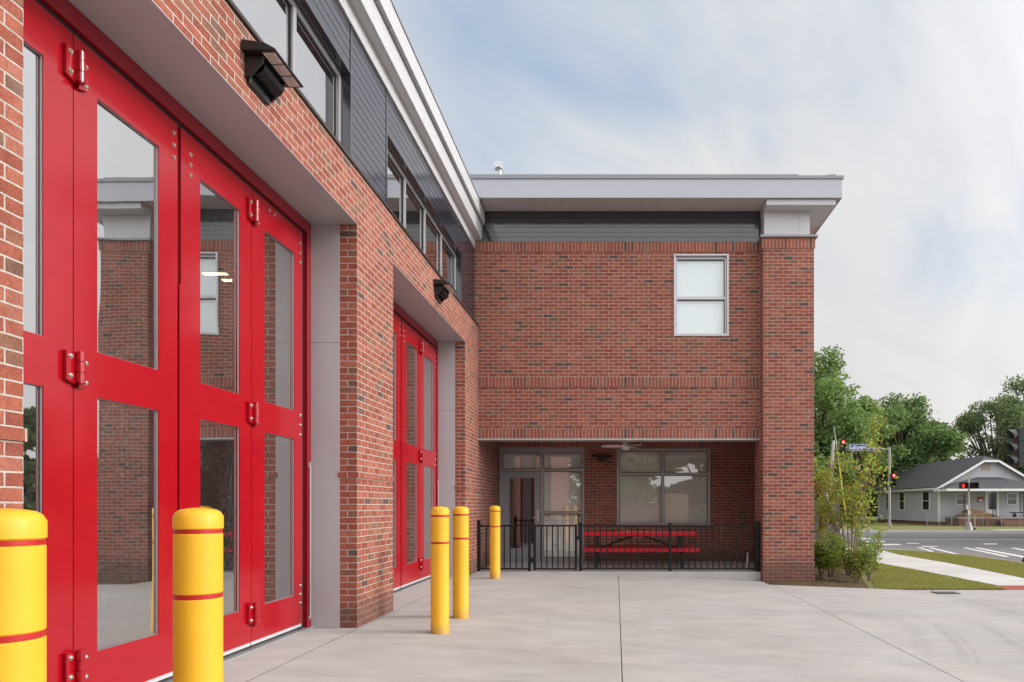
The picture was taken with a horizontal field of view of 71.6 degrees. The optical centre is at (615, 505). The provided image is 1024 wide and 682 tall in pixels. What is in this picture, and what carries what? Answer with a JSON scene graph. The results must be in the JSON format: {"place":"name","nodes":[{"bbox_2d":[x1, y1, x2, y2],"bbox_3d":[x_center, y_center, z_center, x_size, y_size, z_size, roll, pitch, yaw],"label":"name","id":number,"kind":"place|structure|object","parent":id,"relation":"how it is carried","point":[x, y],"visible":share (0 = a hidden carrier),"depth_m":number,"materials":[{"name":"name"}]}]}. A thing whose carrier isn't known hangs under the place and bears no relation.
{"place":"outdoors","nodes":[
{"label":"outdoors","id":0,"kind":"place"},
{"bbox_2d":[223,571,1023,681],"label":"concrete paving","id":1,"kind":"structure","parent":0,"point":[535,627],"depth_m":7.41,"materials":[{"name":"grey concrete"}]},
{"bbox_2d":[0,508,47,681],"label":"bollard","id":2,"kind":"object","parent":1,"relation":"on","point":[23,595],"visible":1,"depth_m":2.02,"materials":[{"name":"yellow plastic"}]},
{"bbox_2d":[172,508,223,681],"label":"bollard","id":3,"kind":"object","parent":1,"relation":"on","point":[197,594],"visible":1,"depth_m":2.91,"materials":[{"name":"yellow plastic"}]},
{"bbox_2d":[0,0,843,681],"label":"fire station","id":4,"kind":"object","parent":1,"relation":"on","point":[218,276],"visible":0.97,"depth_m":7.42,"materials":[{"name":"red brick"}]},
{"bbox_2d":[23,0,88,681],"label":"door leaf","id":5,"kind":"structure","parent":4,"relation":"in","point":[51,65],"depth_m":4.03,"materials":[{"name":"red glass"}]},
{"bbox_2d":[73,34,177,681],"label":"door leaf","id":6,"kind":"structure","parent":4,"relation":"in","point":[125,148],"depth_m":4.65,"materials":[{"name":"red glass"}]},
{"bbox_2d":[178,127,259,655],"bbox_3d":[-3.249,-0.789,5.758,0.132,4.073,1.125,0,0,0],"label":"door leaf","id":7,"kind":"structure","parent":4,"relation":"in","point":[217,210],"depth_m":5.76,"materials":[{"name":"red glass"}]},
{"bbox_2d":[241,39,302,105],"bbox_3d":[-2.616,-3.276,5.345,0.253,0.271,0.470,0,0,0],"label":"floodlight","id":8,"kind":"object","parent":4,"relation":"attached to","point":[270,75],"visible":1,"depth_m":5.26,"materials":[{"name":"black metal"}]},
{"bbox_2d":[250,189,301,644],"bbox_3d":[-3.276,-0.789,6.742,0.079,4.073,1.006,0,0,0],"label":"door leaf","id":9,"kind":"structure","parent":4,"relation":"in","point":[276,244],"depth_m":6.72,"materials":[{"name":"red glass"}]},
{"bbox_2d":[232,0,340,142],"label":"clerestory window","id":10,"kind":"structure","parent":4,"relation":"in","point":[281,24],"depth_m":6.56,"materials":[{"name":"glass"}]},
{"bbox_2d":[393,312,400,590],"bbox_3d":[-3.276,-0.789,10.068,0.079,4.073,0.993,0,0,0],"label":"door leaf","id":11,"kind":"structure","parent":4,"relation":"in","point":[396,320],"depth_m":10.36,"materials":[{"name":"red glass"}]},
{"bbox_2d":[400,319,423,587],"bbox_3d":[-3.249,-0.789,11.138,0.132,4.073,1.126,0,0,0],"label":"door leaf","id":12,"kind":"structure","parent":4,"relation":"in","point":[411,345],"depth_m":11.14,"materials":[{"name":"red glass"}]},
{"bbox_2d":[388,149,455,293],"bbox_3d":[-2.941,-4.083,10.680,0.059,0.990,4.120,0,0,0],"label":"clerestory window","id":13,"kind":"structure","parent":4,"relation":"in","point":[403,199],"depth_m":10.44,"materials":[{"name":"glass"}]},
{"bbox_2d":[420,336,435,580],"bbox_3d":[-3.276,-0.789,12.122,0.079,4.073,1.006,0,0,0],"label":"door leaf","id":14,"kind":"structure","parent":4,"relation":"in","point":[428,359],"depth_m":12.13,"materials":[{"name":"red glass"}]},
{"bbox_2d":[434,279,456,303],"bbox_3d":[-2.616,-3.276,10.750,0.253,0.271,0.470,0,0,0],"label":"floodlight","id":15,"kind":"object","parent":4,"relation":"attached to","point":[443,289],"visible":1,"depth_m":10.61,"materials":[{"name":"black metal"}]},
{"bbox_2d":[503,472,540,560],"bbox_3d":[-2.208,0.262,16.367,0.877,2.115,0.105,0,0,0],"label":"entrance door","id":16,"kind":"structure","parent":4,"relation":"in","point":[506,475],"depth_m":16.38,"materials":[{"name":"grey paint"}]},
{"bbox_2d":[592,455,610,461],"bbox_3d":[-0.335,-1.105,16.239,0.440,0.150,0.198,0,0,0],"label":"wall light","id":17,"kind":"object","parent":4,"relation":"attached to","point":[601,458],"visible":1,"depth_m":16.26,"materials":[{"name":"black metal"}]},
{"bbox_2d":[477,561,760,580],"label":"porch slab","id":18,"kind":"structure","parent":4,"relation":"attached to","point":[751,575],"depth_m":14.03,"materials":[{"name":"concrete"}]},
{"bbox_2d":[477,520,759,571],"bbox_3d":[0.034,0.798,13.860,5.619,1.024,0.096,0,0,0],"label":"fence","id":19,"kind":"object","parent":18,"relation":"on","point":[756,526],"visible":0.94,"depth_m":13.85,"materials":[{"name":"black metal"}]},
{"bbox_2d":[531,514,579,569],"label":"fence gate","id":20,"kind":"structure","parent":19,"relation":"attached to","point":[533,532],"depth_m":13.84,"materials":[{"name":"black metal"}]},
{"bbox_2d":[583,531,699,567],"bbox_3d":[0.517,0.925,14.975,2.385,0.740,1.426,0,0,0],"label":"picnic table","id":21,"kind":"object","parent":18,"relation":"on","point":[646,547],"visible":0.94,"depth_m":14.59,"materials":[{"name":"red metal"}]},
{"bbox_2d":[601,442,641,449],"bbox_3d":[0.115,-1.400,15.165,0.869,0.400,0.868,0,0,0],"label":"ceiling fan","id":22,"kind":"object","parent":4,"relation":"hanging from","point":[625,446],"visible":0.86,"depth_m":15.10},
{"bbox_2d":[617,448,709,524],"bbox_3d":[1.113,-0.439,16.450,2.190,1.811,0.180,0,0,0],"label":"porch window","id":23,"kind":"structure","parent":4,"relation":"in","point":[656,486],"depth_m":16.51,"materials":[{"name":"glass"}]},
{"bbox_2d":[674,254,728,335],"bbox_3d":[1.699,-4.194,14.010,1.092,1.635,0.180,0,0,0],"label":"upper window","id":24,"kind":"structure","parent":4,"relation":"in","point":[701,281],"depth_m":14.07,"materials":[{"name":"white glass"}]},
{"bbox_2d":[430,506,449,634],"bbox_3d":[-1.810,0.672,7.190,0.193,1.330,0.193,0,0,31],"label":"bollard","id":25,"kind":"object","parent":1,"relation":"on","point":[439,570],"visible":0.96,"depth_m":7.11,"materials":[{"name":"yellow plastic"}]},
{"bbox_2d":[452,506,468,618],"bbox_3d":[-1.808,0.672,8.150,0.193,1.330,0.193,0,0,-43],"label":"bollard","id":26,"kind":"object","parent":1,"relation":"on","point":[460,562],"visible":0.98,"depth_m":8.07,"materials":[{"name":"yellow metal"}]},
{"bbox_2d":[490,506,499,578],"bbox_3d":[-2.160,0.665,12.500,0.193,1.330,0.193,0,0,-28],"label":"bollard","id":27,"kind":"object","parent":1,"relation":"on","point":[494,542],"visible":0.98,"depth_m":12.42,"materials":[{"name":"yellow metal"}]},
{"bbox_2d":[931,591,960,593],"bbox_3d":[5.950,1.571,12.620,0.400,0.015,0.300,0,0,0],"label":"drain grate","id":28,"kind":"object","parent":1,"relation":"in","point":[944,592],"visible":1,"depth_m":12.61,"materials":[{"name":"grey metal"}]},
{"bbox_2d":[246,573,1023,681],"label":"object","id":29,"kind":"object","parent":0,"point":[620,635],"visible":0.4,"depth_m":7.42,"materials":[{"name":"grey concrete"}]},
{"bbox_2d":[475,565,875,588],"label":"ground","id":30,"kind":"structure","parent":0,"point":[871,584],"depth_m":14.42,"materials":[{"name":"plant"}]},
{"bbox_2d":[738,561,753,567],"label":"porch floor","id":31,"kind":"structure","parent":30,"relation":"on","point":[751,564],"depth_m":15.75,"materials":[{"name":"concrete"}]},
{"bbox_2d":[768,566,868,587],"bbox_3d":[5.142,1.572,17.302,4.524,0.257,8.395,0,0,0],"label":"mulch bed","id":32,"kind":"object","parent":30,"relation":"on","point":[838,580],"visible":0.23,"depth_m":13.57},
{"bbox_2d":[814,528,843,578],"bbox_3d":[4.211,1.020,14.259,0.851,1.131,0.865,0,0,21],"label":"shrub","id":33,"kind":"object","parent":32,"relation":"on","point":[824,555],"visible":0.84,"depth_m":14.14,"materials":[{"name":"green plant"}]},
{"bbox_2d":[814,451,843,539],"bbox_3d":[4.554,0.170,16.259,1.260,2.828,1.218,0,0,-36],"label":"young tree","id":34,"kind":"object","parent":32,"relation":"on","point":[820,526],"visible":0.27,"depth_m":16.21,"materials":[{"name":"green plant"}]},
{"bbox_2d":[815,531,850,576],"bbox_3d":[4.613,1.075,15.024,0.849,1.073,0.655,0,0,0],"label":"shrub","id":35,"kind":"object","parent":32,"relation":"on","point":[833,569],"visible":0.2,"depth_m":14.93,"materials":[{"name":"green plant"}]},
{"bbox_2d":[814,404,898,575],"bbox_3d":[5.230,-0.291,15.340,2.044,3.754,1.691,0,0,0],"label":"young tree","id":36,"kind":"object","parent":32,"relation":"on","point":[853,497],"visible":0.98,"depth_m":15.34,"materials":[{"name":"green plant"}]},
{"bbox_2d":[835,540,880,582],"bbox_3d":[4.768,1.130,13.904,0.794,0.909,0.846,0,0,44],"label":"shrub","id":37,"kind":"object","parent":32,"relation":"on","point":[856,562],"visible":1,"depth_m":13.78,"materials":[{"name":"green plant"}]},
{"bbox_2d":[854,524,892,580],"bbox_3d":[5.384,0.983,14.729,0.819,1.203,0.604,0,0,0],"label":"shrub","id":38,"kind":"object","parent":30,"relation":"on","point":[862,543],"visible":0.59,"depth_m":14.71,"materials":[{"name":"green plant"}]},
{"bbox_2d":[997,585,1023,589],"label":"tactile paving","id":39,"kind":"structure","parent":30,"relation":"on","point":[1013,587],"depth_m":13.30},
{"bbox_2d":[392,0,1023,472],"label":"sky","id":40,"kind":"structure","parent":0,"point":[918,105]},
{"bbox_2d":[814,532,1023,561],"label":"road","id":41,"kind":"structure","parent":0,"point":[961,545],"depth_m":31.85,"materials":[{"name":"grey asphalt"}]},
{"bbox_2d":[814,500,839,539],"bbox_3d":[7.400,0.675,33.060,6.400,1.850,0.120,0,0,0],"label":"board fence","id":42,"kind":"object","parent":41,"relation":"on","point":[826,523],"visible":0.05,"depth_m":33.00,"materials":[{"name":"grey wood"}]},
{"bbox_2d":[840,537,1023,537],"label":"road seam","id":43,"kind":"object","parent":41,"relation":"on","point":[941,537],"visible":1,"depth_m":36.78,"materials":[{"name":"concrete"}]},
{"bbox_2d":[850,547,1023,562],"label":"kerb","id":44,"kind":"structure","parent":41,"relation":"on","point":[939,552],"depth_m":23.93,"materials":[{"name":"concrete"}]},
{"bbox_2d":[858,538,1023,556],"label":"road marking","id":45,"kind":"object","parent":41,"relation":"on","point":[956,553],"visible":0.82,"depth_m":26.71,"materials":[{"name":"paint"}]},
{"bbox_2d":[840,516,1023,529],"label":"lawn","id":46,"kind":"structure","parent":0,"point":[902,526],"depth_m":50.32,"materials":[{"name":"plant"}]},
{"bbox_2d":[829,440,834,487],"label":"utility pole","id":47,"kind":"object","parent":46,"relation":"on","point":[832,450],"visible":0.37,"depth_m":45.21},
{"bbox_2d":[834,429,846,524],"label":"guy wire","id":48,"kind":"object","parent":47,"relation":"attached to","point":[841,480],"visible":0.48,"depth_m":45.27,"materials":[{"name":"metal"}]},
{"bbox_2d":[814,427,854,501],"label":"broadleaf tree","id":49,"kind":"object","parent":46,"relation":"on","point":[820,437],"visible":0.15,"depth_m":58.60,"materials":[{"name":"green plant"}]},
{"bbox_2d":[815,468,877,515],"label":"distant woods","id":50,"kind":"object","parent":46,"relation":"on","point":[875,512],"visible":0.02,"depth_m":103.25,"materials":[{"name":"green plant"}]},
{"bbox_2d":[814,344,879,497],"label":"broadleaf tree","id":51,"kind":"object","parent":46,"relation":"on","point":[830,393],"visible":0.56,"depth_m":59.57,"materials":[{"name":"green plant"}]},
{"bbox_2d":[832,394,898,521],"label":"broadleaf tree","id":52,"kind":"object","parent":46,"relation":"on","point":[873,408],"visible":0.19,"depth_m":65.69,"materials":[{"name":"green plant"}]},
{"bbox_2d":[846,447,892,525],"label":"signal mast","id":53,"kind":"object","parent":46,"relation":"on","point":[889,493],"visible":0.73,"depth_m":53.91,"materials":[{"name":"metal"}]},
{"bbox_2d":[840,440,845,453],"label":"traffic light","id":54,"kind":"object","parent":53,"relation":"attached to","point":[842,443],"visible":0.94,"depth_m":53.73,"materials":[{"name":"black metal"}]},
{"bbox_2d":[849,444,874,450],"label":"street sign","id":55,"kind":"object","parent":53,"relation":"attached to","point":[854,446],"visible":0.69,"depth_m":53.73,"materials":[{"name":"blue metal"}]},
{"bbox_2d":[890,473,896,486],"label":"traffic light","id":56,"kind":"object","parent":53,"relation":"attached to","point":[893,476],"visible":0.9,"depth_m":53.68,"materials":[{"name":"black metal"}]},
{"bbox_2d":[860,391,969,485],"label":"broadleaf tree","id":57,"kind":"object","parent":46,"relation":"on","point":[910,449],"visible":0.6,"depth_m":70.46,"materials":[{"name":"green plant"}]},
{"bbox_2d":[900,418,953,461],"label":"broadleaf tree","id":58,"kind":"object","parent":46,"relation":"on","point":[933,422],"visible":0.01,"depth_m":79.47,"materials":[{"name":"green plant"}]},
{"bbox_2d":[855,456,1023,525],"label":"house","id":59,"kind":"structure","parent":46,"relation":"on","point":[920,493],"depth_m":55.99,"materials":[{"name":"plastic"}]},
{"bbox_2d":[886,493,887,509],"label":"window","id":60,"kind":"structure","parent":59,"relation":"in","point":[886,493],"depth_m":66.52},
{"bbox_2d":[899,492,904,509],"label":"window","id":61,"kind":"structure","parent":59,"relation":"in","point":[901,494],"depth_m":63.03,"materials":[{"name":"glass"}]},
{"bbox_2d":[922,491,929,510],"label":"window","id":62,"kind":"structure","parent":59,"relation":"in","point":[925,494],"depth_m":58.15,"materials":[{"name":"glass"}]},
{"bbox_2d":[955,493,965,504],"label":"window","id":63,"kind":"structure","parent":59,"relation":"in","point":[959,497],"depth_m":55.96,"materials":[{"name":"grey glass"}]},
{"bbox_2d":[985,491,998,515],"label":"front door","id":64,"kind":"structure","parent":59,"relation":"in","point":[988,494],"depth_m":55.93,"materials":[{"name":"white"}]},
{"bbox_2d":[1007,493,1017,504],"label":"window","id":65,"kind":"structure","parent":59,"relation":"in","point":[1012,498],"depth_m":55.96,"materials":[{"name":"white glass"}]},
{"bbox_2d":[965,475,972,529],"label":"pedestrian signal pole","id":66,"kind":"object","parent":46,"relation":"on","point":[968,525],"visible":1,"depth_m":44.84,"materials":[{"name":"metal"}]},
{"bbox_2d":[959,482,968,488],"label":"pedestrian signal","id":67,"kind":"object","parent":66,"relation":"attached to","point":[963,485],"visible":1,"depth_m":44.77,"materials":[{"name":"black metal"}]},
{"bbox_2d":[970,482,978,488],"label":"pedestrian signal","id":68,"kind":"object","parent":66,"relation":"attached to","point":[974,485],"visible":1,"depth_m":44.77,"materials":[{"name":"black metal"}]},
{"bbox_2d":[927,513,1023,526],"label":"chain link fence","id":69,"kind":"object","parent":46,"relation":"on","point":[975,521],"visible":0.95,"depth_m":52.60,"materials":[{"name":"metal"}]},
{"bbox_2d":[951,389,1023,472],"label":"broadleaf tree","id":70,"kind":"object","parent":46,"relation":"on","point":[969,423],"visible":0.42,"depth_m":79.26,"materials":[{"name":"green plant"}]},
{"bbox_2d":[987,374,1023,467],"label":"tree","id":71,"kind":"object","parent":46,"relation":"on","point":[1016,386],"visible":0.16,"depth_m":83.70,"materials":[{"name":"green plant"}]},
{"bbox_2d":[841,549,1023,589],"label":"grass","id":72,"kind":"structure","parent":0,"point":[888,576],"depth_m":15.94,"materials":[{"name":"green plant"}]},
{"bbox_2d":[844,548,1023,585],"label":"sidewalk","id":73,"kind":"structure","parent":0,"point":[962,572],"depth_m":17.10,"materials":[{"name":"concrete"}]},
{"bbox_2d":[953,509,993,516],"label":"lumber stack","id":74,"kind":"object","parent":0,"point":[975,512],"visible":0.85,"depth_m":54.00,"materials":[{"name":"brown wood"}]},
{"label":"ground","id":75,"kind":"structure","parent":0,"visible":0},
{"bbox_2d":[840,529,1023,531],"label":"kerb","id":76,"kind":"structure","parent":75,"relation":"on","point":[1005,530],"depth_m":44.30,"materials":[{"name":"concrete"}]},
{"bbox_3d":[11.630,-0.655,19.600,0.460,4.490,0.437,0,0,0],"label":"signal pole","id":77,"kind":"object","parent":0,"visible":0},
{"bbox_2d":[1006,428,1023,466],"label":"traffic light","id":78,"kind":"object","parent":77,"relation":"attached to","point":[1015,446],"visible":1,"depth_m":19.36,"materials":[{"name":"grey metal"}]}
]}

